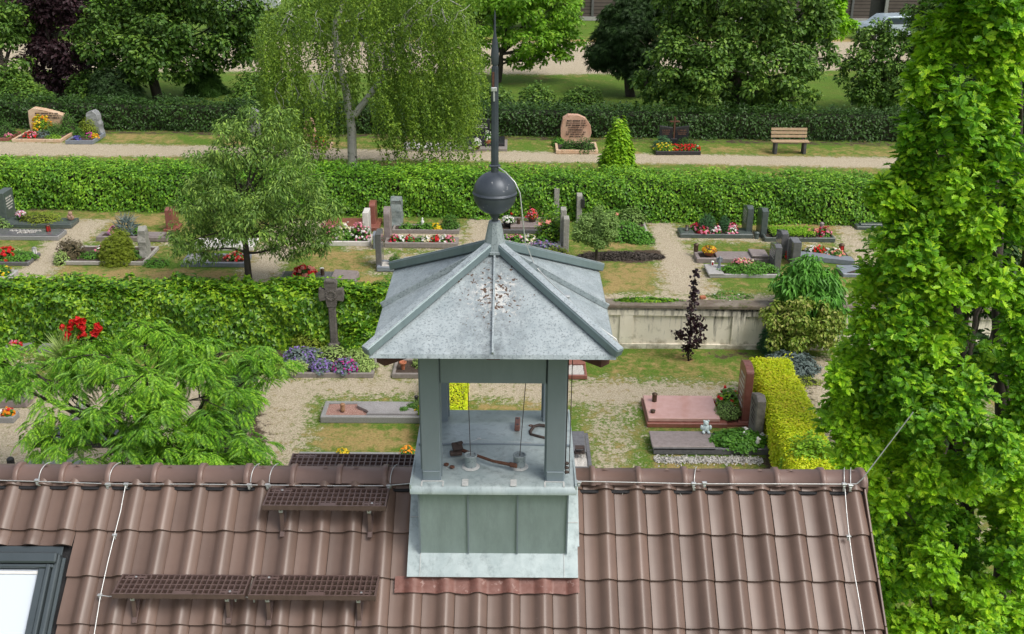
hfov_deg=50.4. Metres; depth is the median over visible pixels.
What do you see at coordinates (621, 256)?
soil mound
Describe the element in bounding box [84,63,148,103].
evergreen shrub
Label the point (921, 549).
columnar oak
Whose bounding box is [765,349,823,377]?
lavender
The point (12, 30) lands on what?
broadleaf tree
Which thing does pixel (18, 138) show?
grave
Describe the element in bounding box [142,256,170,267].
ground cover
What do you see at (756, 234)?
glass vase
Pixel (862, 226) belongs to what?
grave
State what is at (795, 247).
headstone
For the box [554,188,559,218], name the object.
standing stone
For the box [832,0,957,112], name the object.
broadleaf tree
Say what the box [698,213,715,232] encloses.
dwarf conifer
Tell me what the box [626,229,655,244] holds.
leafy plant
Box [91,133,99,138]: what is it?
flowering plant
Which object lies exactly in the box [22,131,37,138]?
flowering plant
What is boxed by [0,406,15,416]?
flowering plant
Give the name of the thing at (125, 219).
blue grass
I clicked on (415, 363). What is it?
cushion plant
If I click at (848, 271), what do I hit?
grave
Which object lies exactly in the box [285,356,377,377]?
grave
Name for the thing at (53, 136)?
cushion plant
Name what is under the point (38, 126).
azalea
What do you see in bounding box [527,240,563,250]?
lavender
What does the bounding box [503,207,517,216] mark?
flowering plant
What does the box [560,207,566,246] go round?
standing stone
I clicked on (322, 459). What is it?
roof step grating
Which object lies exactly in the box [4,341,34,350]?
grave
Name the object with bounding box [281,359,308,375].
cushion plant
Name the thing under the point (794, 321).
evergreen shrub
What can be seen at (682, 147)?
flowering plant
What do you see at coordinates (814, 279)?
weeping conifer
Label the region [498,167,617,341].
spire lightning cable
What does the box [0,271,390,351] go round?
ivy hedge
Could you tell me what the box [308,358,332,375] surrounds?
lavender
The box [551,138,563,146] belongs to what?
evergreen shrub
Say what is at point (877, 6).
door
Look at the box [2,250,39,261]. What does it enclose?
ground cover
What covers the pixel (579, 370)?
grave
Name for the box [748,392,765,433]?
headstone
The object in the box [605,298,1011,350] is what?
retaining wall
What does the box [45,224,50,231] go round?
grave lantern
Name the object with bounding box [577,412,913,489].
ridge lightning rod
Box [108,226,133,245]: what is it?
golden conifer
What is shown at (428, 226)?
flowering plant
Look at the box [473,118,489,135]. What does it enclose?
headstone
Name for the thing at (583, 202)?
black plaque
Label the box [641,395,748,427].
grave
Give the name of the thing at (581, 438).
grave
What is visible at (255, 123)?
headstone
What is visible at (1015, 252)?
broadleaf tree
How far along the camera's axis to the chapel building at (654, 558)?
8.98 m
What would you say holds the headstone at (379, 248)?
on the terrace ground at (675, 267)
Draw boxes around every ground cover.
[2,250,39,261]
[77,250,102,259]
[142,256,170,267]
[708,427,771,453]
[717,260,780,276]
[767,223,816,237]
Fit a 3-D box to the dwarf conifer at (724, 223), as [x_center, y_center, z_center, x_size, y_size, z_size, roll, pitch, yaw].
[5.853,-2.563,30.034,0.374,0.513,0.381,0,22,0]
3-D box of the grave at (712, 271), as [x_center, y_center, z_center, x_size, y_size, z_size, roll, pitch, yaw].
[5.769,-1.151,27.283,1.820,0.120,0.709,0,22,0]
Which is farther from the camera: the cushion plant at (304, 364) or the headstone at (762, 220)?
the headstone at (762, 220)
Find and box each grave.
[0,131,20,140]
[0,228,66,240]
[0,252,40,265]
[0,270,18,278]
[0,389,36,407]
[0,411,19,422]
[1,217,78,227]
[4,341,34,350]
[11,130,73,142]
[23,460,82,463]
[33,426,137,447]
[37,343,52,352]
[64,246,158,264]
[65,132,105,143]
[96,231,169,241]
[181,253,251,266]
[196,238,258,250]
[280,269,358,283]
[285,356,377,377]
[299,452,401,453]
[305,142,332,149]
[316,234,372,245]
[320,401,419,423]
[324,218,382,231]
[377,260,393,271]
[384,237,458,247]
[392,224,459,233]
[392,358,417,378]
[404,142,450,151]
[454,136,506,150]
[501,220,544,233]
[503,215,550,219]
[519,237,560,247]
[555,142,597,153]
[569,360,586,378]
[572,431,591,467]
[623,221,647,230]
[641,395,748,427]
[649,431,768,454]
[653,146,700,154]
[677,227,752,238]
[693,249,768,262]
[704,264,779,277]
[762,231,835,241]
[800,250,854,264]
[836,265,858,276]
[851,221,893,229]
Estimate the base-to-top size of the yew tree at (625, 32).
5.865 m
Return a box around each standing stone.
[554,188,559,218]
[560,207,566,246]
[562,216,568,251]
[576,192,581,222]
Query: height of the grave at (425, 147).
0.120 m
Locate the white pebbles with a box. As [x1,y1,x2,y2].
[653,454,763,466]
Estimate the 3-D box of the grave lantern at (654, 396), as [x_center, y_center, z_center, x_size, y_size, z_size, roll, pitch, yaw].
[2.974,1.667,22.706,0.123,0.200,0.117,0,22,0]
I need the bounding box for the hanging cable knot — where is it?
[565,360,572,473]
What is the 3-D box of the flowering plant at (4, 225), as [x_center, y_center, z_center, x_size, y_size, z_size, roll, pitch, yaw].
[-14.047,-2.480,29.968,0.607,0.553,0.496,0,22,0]
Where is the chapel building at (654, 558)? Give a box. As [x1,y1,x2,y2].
[0,461,887,633]
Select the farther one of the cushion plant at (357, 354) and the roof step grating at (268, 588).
the cushion plant at (357, 354)
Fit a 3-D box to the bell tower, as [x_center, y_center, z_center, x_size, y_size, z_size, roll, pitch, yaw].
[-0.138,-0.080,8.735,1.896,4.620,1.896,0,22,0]
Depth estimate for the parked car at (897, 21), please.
63.86 m
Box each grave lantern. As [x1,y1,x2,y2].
[6,456,14,463]
[32,247,36,253]
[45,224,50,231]
[652,392,657,401]
[693,243,698,251]
[839,243,844,251]
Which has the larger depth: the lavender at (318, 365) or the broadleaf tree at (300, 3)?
the broadleaf tree at (300, 3)
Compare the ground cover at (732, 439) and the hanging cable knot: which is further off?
the ground cover at (732, 439)
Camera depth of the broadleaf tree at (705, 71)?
41.35 m
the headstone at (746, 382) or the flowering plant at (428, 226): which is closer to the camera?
the headstone at (746, 382)
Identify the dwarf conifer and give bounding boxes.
[59,108,78,133]
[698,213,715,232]
[719,215,729,232]
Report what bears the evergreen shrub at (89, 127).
on the grave at (82, 140)
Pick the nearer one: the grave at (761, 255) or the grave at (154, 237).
the grave at (761, 255)
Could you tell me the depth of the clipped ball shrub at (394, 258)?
27.40 m
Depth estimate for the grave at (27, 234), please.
29.38 m
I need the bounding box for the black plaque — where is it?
[581,196,584,207]
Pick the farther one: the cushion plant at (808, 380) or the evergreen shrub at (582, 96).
the evergreen shrub at (582, 96)
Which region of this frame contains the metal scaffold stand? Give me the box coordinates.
[575,445,584,456]
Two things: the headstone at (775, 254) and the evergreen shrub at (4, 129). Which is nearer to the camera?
the headstone at (775, 254)
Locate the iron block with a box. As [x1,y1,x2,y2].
[449,441,462,455]
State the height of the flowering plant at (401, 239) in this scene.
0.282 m
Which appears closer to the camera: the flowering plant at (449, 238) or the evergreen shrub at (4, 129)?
the flowering plant at (449, 238)
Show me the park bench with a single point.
(802, 131)
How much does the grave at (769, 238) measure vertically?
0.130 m
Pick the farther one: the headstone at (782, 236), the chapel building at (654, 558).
the headstone at (782, 236)
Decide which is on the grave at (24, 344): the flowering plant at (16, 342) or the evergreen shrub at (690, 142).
the flowering plant at (16, 342)
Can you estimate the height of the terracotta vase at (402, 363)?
0.192 m
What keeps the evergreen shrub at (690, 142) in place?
on the terrace ground at (675, 267)
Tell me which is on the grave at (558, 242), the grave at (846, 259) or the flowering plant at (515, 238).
the flowering plant at (515, 238)
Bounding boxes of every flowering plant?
[0,216,12,227]
[0,246,15,261]
[0,264,13,275]
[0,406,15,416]
[8,339,22,347]
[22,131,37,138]
[84,132,92,138]
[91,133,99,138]
[107,225,118,235]
[223,251,243,261]
[317,223,337,239]
[329,356,358,375]
[334,221,353,240]
[350,222,370,240]
[387,233,398,241]
[396,235,405,241]
[399,222,414,228]
[400,406,408,410]
[404,234,414,241]
[407,402,416,408]
[413,222,425,228]
[414,235,422,241]
[421,235,430,241]
[422,222,435,229]
[429,234,439,241]
[431,223,442,229]
[438,234,447,242]
[444,235,454,241]
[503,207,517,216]
[508,234,522,242]
[520,234,537,242]
[536,234,550,242]
[671,143,679,150]
[678,144,687,150]
[685,144,693,150]
[690,144,700,150]
[690,222,700,231]
[697,225,710,233]
[709,225,721,233]
[725,225,737,233]
[730,257,755,266]
[805,244,819,252]
[809,228,819,235]
[813,245,825,253]
[816,226,831,236]
[825,247,839,253]
[828,249,844,256]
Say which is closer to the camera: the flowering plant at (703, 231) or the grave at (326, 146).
the flowering plant at (703, 231)
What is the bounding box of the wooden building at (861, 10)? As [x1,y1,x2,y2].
[578,0,920,21]
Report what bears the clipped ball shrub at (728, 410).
on the grave at (683, 411)
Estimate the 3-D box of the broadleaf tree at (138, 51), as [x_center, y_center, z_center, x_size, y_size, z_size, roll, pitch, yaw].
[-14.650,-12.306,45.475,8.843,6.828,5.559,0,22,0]
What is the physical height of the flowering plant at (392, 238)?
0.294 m
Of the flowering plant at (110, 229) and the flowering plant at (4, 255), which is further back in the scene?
the flowering plant at (110, 229)
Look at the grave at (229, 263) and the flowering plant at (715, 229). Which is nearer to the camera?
the grave at (229, 263)
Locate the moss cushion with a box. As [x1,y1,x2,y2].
[16,210,62,224]
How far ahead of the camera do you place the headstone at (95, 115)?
40.51 m
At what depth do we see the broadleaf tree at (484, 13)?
67.54 m
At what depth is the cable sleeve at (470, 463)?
8.83 m
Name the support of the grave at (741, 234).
on the terrace ground at (675, 267)
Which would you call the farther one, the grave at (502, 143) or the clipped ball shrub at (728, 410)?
the grave at (502, 143)
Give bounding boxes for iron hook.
[529,423,544,438]
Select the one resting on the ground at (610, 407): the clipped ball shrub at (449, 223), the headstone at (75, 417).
the headstone at (75, 417)
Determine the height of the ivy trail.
0.202 m
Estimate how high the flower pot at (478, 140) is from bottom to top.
0.404 m
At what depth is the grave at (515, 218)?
31.29 m
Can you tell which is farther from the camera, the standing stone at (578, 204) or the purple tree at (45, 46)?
the purple tree at (45, 46)
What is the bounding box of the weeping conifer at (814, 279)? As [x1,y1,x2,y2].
[767,254,850,349]
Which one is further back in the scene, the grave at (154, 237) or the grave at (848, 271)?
the grave at (154, 237)
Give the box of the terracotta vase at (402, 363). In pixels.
[399,360,406,369]
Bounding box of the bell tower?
[362,11,622,594]
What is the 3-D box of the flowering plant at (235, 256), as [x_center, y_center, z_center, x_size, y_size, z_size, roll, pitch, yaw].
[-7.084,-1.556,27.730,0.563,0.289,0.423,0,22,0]
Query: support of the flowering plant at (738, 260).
on the grave at (712, 271)
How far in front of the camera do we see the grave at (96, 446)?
21.18 m
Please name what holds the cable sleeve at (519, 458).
on the bell tower
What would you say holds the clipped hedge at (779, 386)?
on the ground at (610, 407)
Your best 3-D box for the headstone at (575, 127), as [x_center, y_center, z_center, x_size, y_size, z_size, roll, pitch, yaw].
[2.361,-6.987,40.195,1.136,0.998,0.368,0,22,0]
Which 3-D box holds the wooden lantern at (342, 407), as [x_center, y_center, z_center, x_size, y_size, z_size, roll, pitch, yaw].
[-3.478,1.847,22.345,0.112,0.180,0.106,0,22,0]
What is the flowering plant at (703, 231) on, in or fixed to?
on the grave at (741, 234)
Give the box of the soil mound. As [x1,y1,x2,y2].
[577,251,665,260]
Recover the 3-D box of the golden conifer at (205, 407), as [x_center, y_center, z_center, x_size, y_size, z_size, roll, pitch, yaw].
[-5.752,2.204,21.039,0.886,1.591,0.785,0,22,0]
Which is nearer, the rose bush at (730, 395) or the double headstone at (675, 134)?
the rose bush at (730, 395)
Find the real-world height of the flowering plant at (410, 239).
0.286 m
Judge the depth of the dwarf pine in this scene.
25.32 m
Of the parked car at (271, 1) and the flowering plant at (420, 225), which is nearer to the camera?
the flowering plant at (420, 225)
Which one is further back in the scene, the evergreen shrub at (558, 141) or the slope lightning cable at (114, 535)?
the evergreen shrub at (558, 141)
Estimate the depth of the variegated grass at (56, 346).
24.72 m
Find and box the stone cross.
[318,278,343,351]
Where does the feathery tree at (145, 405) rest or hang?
on the ground at (610, 407)
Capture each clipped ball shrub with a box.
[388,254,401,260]
[440,213,460,229]
[651,135,671,148]
[714,400,741,420]
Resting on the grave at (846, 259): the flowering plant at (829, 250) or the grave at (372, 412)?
the flowering plant at (829, 250)
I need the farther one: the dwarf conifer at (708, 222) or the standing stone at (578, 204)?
the standing stone at (578, 204)
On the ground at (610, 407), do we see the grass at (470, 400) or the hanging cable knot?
the grass at (470, 400)
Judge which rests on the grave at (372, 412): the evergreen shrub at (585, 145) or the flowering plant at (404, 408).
the flowering plant at (404, 408)
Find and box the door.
[869,0,884,17]
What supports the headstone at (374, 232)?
on the terrace ground at (675, 267)
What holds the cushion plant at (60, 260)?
on the terrace ground at (675, 267)
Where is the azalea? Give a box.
[31,114,51,133]
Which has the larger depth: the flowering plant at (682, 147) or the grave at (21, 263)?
the flowering plant at (682, 147)
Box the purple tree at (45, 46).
[0,0,98,97]
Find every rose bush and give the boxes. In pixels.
[59,316,112,356]
[534,209,559,241]
[714,385,738,408]
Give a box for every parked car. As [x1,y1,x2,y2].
[221,0,280,10]
[856,13,910,38]
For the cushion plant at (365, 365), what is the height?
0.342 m
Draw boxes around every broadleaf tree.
[0,0,49,98]
[0,0,136,35]
[65,0,269,100]
[206,8,311,33]
[291,0,479,37]
[448,0,585,27]
[460,0,590,82]
[628,0,843,112]
[800,0,862,50]
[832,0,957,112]
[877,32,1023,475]
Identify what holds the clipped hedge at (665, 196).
on the terrace ground at (675, 267)
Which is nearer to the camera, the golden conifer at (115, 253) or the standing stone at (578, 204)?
the golden conifer at (115, 253)
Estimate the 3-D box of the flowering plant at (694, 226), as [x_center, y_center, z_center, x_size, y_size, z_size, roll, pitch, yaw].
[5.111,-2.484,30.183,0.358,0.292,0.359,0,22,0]
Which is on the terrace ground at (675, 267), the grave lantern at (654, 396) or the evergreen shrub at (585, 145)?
the evergreen shrub at (585, 145)
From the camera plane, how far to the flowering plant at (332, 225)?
29.20 m
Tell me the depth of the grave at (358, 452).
20.77 m
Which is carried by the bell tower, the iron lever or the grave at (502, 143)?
the iron lever
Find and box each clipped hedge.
[0,91,929,142]
[0,153,898,226]
[187,364,261,455]
[449,383,469,409]
[749,352,837,469]
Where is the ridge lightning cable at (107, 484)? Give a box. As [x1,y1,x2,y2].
[0,479,409,489]
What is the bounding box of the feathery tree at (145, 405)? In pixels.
[0,317,304,465]
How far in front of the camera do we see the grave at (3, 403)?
22.68 m
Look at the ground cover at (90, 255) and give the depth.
27.78 m
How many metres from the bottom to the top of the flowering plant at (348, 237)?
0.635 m
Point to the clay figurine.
(70, 216)
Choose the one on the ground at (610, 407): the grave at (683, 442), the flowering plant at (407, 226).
the grave at (683, 442)
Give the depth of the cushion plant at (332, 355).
24.53 m
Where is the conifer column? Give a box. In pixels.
[596,115,640,175]
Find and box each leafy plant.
[73,127,84,136]
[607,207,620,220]
[612,219,645,243]
[618,205,648,224]
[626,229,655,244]
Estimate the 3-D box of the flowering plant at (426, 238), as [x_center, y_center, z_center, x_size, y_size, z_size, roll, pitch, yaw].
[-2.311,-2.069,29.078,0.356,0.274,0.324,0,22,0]
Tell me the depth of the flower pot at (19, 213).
30.44 m
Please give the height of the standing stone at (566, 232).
0.899 m
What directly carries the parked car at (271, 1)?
on the park ground at (561, 79)
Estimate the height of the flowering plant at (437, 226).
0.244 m
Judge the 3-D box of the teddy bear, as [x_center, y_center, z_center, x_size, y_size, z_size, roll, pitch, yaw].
[3.828,2.162,21.466,0.230,0.265,0.180,0,22,0]
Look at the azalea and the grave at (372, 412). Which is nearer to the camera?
the grave at (372, 412)
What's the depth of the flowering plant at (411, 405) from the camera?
22.45 m
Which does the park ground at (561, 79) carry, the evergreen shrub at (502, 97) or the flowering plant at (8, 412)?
the evergreen shrub at (502, 97)
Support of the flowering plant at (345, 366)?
on the grave at (331, 374)
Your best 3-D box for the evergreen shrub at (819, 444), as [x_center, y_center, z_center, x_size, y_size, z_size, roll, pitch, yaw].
[5.452,2.787,19.815,1.162,1.596,1.193,-15,27,-32]
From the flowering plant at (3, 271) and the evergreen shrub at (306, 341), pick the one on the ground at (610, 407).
the evergreen shrub at (306, 341)
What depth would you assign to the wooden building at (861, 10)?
71.74 m
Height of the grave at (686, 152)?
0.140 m
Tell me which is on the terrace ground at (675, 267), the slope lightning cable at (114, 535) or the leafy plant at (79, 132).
the leafy plant at (79, 132)
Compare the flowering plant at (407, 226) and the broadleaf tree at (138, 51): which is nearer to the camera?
the flowering plant at (407, 226)
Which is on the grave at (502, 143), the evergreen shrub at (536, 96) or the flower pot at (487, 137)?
the flower pot at (487, 137)
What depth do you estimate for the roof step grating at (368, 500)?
9.04 m
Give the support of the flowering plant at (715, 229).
on the grave at (741, 234)
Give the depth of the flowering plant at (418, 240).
29.02 m
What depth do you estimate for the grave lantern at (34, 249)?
27.95 m
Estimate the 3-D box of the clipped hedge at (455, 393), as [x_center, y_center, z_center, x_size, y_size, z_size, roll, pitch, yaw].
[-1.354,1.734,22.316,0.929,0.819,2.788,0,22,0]
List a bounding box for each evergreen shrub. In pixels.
[0,80,57,102]
[0,119,17,136]
[42,120,65,135]
[54,236,85,259]
[64,67,99,102]
[78,117,99,134]
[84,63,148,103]
[228,65,269,103]
[290,329,324,350]
[338,316,378,356]
[473,83,516,108]
[517,80,556,109]
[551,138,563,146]
[558,84,608,110]
[560,139,577,149]
[573,137,596,153]
[677,136,697,145]
[758,295,847,358]
[778,429,836,468]
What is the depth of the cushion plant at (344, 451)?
20.68 m
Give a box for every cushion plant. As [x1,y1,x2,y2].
[36,130,50,137]
[45,134,60,138]
[52,249,70,265]
[128,247,141,259]
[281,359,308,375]
[313,344,347,362]
[336,447,349,453]
[344,347,373,361]
[352,357,378,371]
[411,359,417,368]
[545,244,570,254]
[653,142,675,150]
[797,375,824,386]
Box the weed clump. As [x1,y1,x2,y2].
[705,290,753,300]
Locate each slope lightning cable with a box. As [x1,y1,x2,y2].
[94,486,125,633]
[844,489,864,633]
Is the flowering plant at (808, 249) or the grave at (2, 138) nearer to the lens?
the flowering plant at (808, 249)
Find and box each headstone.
[0,187,15,220]
[28,107,64,130]
[70,400,87,420]
[85,109,105,132]
[137,225,151,257]
[163,206,182,232]
[246,107,260,136]
[304,118,315,141]
[362,208,370,237]
[369,200,377,223]
[373,231,375,248]
[375,228,383,268]
[383,206,391,241]
[390,196,403,227]
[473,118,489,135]
[560,113,590,141]
[659,117,688,144]
[737,360,753,422]
[741,205,753,231]
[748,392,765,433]
[756,207,768,237]
[769,242,782,269]
[776,229,788,257]
[787,237,801,265]
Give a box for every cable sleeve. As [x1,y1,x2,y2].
[462,383,479,470]
[511,383,528,470]
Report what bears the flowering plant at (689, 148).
on the grave at (686, 152)
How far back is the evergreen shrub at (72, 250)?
27.79 m
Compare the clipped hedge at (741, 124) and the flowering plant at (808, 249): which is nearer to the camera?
the flowering plant at (808, 249)
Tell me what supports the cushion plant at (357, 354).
on the grave at (331, 374)
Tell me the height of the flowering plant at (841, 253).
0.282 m
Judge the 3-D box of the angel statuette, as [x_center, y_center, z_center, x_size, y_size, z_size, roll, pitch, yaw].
[5.199,-1.381,27.267,0.160,0.310,0.095,0,22,0]
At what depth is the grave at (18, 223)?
30.30 m
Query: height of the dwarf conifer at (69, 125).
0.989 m
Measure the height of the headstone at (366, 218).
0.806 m
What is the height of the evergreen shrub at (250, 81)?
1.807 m
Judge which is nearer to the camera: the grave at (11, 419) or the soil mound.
the grave at (11, 419)
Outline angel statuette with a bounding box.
[716,256,722,267]
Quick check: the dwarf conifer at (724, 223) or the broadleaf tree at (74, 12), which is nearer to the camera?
the dwarf conifer at (724, 223)
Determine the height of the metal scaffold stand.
0.186 m
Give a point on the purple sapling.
(691, 331)
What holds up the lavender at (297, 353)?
on the grave at (331, 374)
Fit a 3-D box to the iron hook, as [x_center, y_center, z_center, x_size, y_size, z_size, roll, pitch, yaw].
[0.290,0.989,9.389,0.280,0.028,0.246,8,24,18]
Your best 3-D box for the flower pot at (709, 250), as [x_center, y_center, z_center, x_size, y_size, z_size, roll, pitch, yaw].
[5.103,-1.730,28.140,0.417,0.265,0.410,0,22,0]
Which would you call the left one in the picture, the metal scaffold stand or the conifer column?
the metal scaffold stand
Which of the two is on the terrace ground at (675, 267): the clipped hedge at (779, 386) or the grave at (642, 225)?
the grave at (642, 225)
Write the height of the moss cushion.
0.431 m
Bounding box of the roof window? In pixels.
[0,546,65,633]
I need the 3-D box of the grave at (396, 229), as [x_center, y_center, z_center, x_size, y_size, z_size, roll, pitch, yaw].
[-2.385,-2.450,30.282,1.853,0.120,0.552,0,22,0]
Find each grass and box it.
[6,342,991,604]
[31,329,86,364]
[112,211,139,235]
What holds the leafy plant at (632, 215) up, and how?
on the terrace ground at (675, 267)
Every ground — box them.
[0,0,1015,132]
[0,128,1021,301]
[0,345,1012,617]
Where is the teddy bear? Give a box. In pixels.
[700,420,711,433]
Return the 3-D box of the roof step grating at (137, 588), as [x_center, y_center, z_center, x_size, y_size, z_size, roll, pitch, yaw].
[-2.641,2.273,8.768,1.050,0.286,0.279,0,22,0]
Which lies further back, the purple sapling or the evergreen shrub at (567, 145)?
the evergreen shrub at (567, 145)
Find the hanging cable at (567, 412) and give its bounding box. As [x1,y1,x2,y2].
[565,360,568,470]
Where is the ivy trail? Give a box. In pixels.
[613,296,685,302]
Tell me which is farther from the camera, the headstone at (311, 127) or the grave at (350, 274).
the headstone at (311, 127)
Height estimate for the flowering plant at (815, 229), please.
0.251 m
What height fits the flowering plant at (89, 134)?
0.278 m
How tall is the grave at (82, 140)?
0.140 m
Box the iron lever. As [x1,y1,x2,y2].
[462,449,516,467]
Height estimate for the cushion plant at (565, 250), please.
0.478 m
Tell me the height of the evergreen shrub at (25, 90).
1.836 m
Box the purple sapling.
[670,268,707,360]
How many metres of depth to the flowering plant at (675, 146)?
38.64 m
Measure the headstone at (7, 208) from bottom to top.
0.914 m
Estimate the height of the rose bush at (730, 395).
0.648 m
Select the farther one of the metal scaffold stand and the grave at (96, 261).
the grave at (96, 261)
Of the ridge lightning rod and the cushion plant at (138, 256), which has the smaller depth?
the ridge lightning rod
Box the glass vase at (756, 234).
[754,231,759,238]
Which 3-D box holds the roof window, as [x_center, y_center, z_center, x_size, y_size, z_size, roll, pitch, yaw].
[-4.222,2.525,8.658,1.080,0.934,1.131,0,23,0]
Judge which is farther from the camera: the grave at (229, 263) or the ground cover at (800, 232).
the ground cover at (800, 232)
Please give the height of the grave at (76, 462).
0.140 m
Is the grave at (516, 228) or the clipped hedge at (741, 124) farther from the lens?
the clipped hedge at (741, 124)
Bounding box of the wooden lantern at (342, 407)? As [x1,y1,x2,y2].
[340,403,344,411]
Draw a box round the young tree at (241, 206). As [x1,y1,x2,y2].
[159,100,348,279]
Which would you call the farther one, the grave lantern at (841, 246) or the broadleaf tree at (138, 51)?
the broadleaf tree at (138, 51)
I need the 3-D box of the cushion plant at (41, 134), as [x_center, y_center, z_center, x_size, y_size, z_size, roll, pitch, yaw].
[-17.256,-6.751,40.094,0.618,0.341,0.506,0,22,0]
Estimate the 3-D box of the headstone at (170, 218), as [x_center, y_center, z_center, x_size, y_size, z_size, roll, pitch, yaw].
[-9.414,-2.744,30.131,0.360,0.687,0.610,0,22,0]
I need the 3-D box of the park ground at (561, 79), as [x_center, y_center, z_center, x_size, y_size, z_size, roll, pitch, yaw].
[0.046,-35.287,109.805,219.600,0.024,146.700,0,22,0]
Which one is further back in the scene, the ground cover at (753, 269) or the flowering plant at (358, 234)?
the flowering plant at (358, 234)
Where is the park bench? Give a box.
[771,128,809,153]
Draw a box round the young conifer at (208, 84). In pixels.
[182,64,231,97]
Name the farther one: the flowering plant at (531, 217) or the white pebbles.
the flowering plant at (531, 217)
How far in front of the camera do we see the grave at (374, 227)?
30.58 m
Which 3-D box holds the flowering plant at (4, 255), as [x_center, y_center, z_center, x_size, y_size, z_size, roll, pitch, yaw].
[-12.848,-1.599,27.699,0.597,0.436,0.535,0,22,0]
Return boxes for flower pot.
[15,210,26,218]
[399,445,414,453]
[474,138,480,148]
[484,131,490,143]
[501,215,514,225]
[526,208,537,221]
[701,245,716,255]
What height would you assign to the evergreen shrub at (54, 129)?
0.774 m
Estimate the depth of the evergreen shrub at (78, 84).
45.43 m
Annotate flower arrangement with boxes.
[291,263,317,276]
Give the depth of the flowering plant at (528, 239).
29.07 m
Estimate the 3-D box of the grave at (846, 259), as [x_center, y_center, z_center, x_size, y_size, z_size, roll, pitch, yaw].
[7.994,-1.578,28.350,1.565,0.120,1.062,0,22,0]
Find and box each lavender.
[283,346,312,363]
[302,347,322,363]
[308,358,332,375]
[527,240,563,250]
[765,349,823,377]
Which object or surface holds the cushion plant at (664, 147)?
on the grave at (686, 152)
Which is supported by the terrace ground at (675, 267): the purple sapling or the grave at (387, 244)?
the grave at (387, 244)
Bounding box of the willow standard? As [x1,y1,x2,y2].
[570,204,620,260]
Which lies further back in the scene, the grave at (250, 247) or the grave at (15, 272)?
the grave at (250, 247)
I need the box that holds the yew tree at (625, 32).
[582,0,671,96]
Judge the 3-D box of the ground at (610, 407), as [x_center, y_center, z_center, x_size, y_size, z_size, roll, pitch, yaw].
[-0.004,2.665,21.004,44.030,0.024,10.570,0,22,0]
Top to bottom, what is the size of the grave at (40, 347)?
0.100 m
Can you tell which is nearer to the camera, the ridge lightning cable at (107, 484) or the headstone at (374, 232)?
the ridge lightning cable at (107, 484)
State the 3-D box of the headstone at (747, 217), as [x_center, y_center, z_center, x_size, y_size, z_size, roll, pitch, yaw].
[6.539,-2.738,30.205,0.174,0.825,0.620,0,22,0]
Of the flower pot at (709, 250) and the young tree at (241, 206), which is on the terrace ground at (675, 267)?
the young tree at (241, 206)
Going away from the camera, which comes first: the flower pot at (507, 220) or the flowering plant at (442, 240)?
the flowering plant at (442, 240)
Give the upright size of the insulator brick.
0.052 m
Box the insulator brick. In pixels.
[514,417,519,430]
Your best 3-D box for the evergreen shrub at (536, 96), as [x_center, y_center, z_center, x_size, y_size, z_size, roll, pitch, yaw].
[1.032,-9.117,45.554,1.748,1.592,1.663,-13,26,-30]
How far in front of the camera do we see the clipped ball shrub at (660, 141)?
39.21 m
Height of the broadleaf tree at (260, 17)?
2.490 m
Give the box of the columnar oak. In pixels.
[807,0,1023,633]
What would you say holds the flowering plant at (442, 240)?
on the grave at (387, 244)
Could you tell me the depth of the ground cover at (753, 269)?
27.04 m
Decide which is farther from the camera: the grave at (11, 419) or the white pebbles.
the grave at (11, 419)
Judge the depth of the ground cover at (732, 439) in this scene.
21.12 m
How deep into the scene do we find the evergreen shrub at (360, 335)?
24.94 m
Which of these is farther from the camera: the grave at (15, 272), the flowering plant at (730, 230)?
the flowering plant at (730, 230)
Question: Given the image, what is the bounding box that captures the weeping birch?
[248,0,490,170]
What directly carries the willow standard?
on the terrace ground at (675, 267)
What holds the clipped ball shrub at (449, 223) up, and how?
on the grave at (396, 229)
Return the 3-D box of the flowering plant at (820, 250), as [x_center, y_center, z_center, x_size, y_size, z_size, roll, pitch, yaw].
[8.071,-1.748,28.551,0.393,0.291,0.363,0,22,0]
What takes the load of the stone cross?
on the ground at (610, 407)
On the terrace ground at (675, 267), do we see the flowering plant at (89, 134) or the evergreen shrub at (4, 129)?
the evergreen shrub at (4, 129)
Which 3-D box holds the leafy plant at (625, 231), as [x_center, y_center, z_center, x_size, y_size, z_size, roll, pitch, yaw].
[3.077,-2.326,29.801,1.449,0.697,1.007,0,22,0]
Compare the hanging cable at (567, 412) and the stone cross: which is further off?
the stone cross
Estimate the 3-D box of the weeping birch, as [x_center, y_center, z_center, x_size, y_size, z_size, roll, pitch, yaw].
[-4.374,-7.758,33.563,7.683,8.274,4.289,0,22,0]
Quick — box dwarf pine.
[757,319,795,355]
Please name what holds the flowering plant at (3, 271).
on the grave at (15, 272)
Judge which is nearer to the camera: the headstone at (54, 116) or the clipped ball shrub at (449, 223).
the clipped ball shrub at (449, 223)
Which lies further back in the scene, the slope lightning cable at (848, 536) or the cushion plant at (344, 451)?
the cushion plant at (344, 451)
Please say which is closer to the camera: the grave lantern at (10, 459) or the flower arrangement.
the grave lantern at (10, 459)
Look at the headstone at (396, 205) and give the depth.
30.36 m
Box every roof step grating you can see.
[112,574,251,623]
[248,575,379,626]
[262,488,389,537]
[288,453,414,466]
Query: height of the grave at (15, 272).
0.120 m
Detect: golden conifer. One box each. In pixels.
[96,230,137,267]
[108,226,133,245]
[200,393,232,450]
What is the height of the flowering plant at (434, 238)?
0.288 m
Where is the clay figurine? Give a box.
[67,211,73,219]

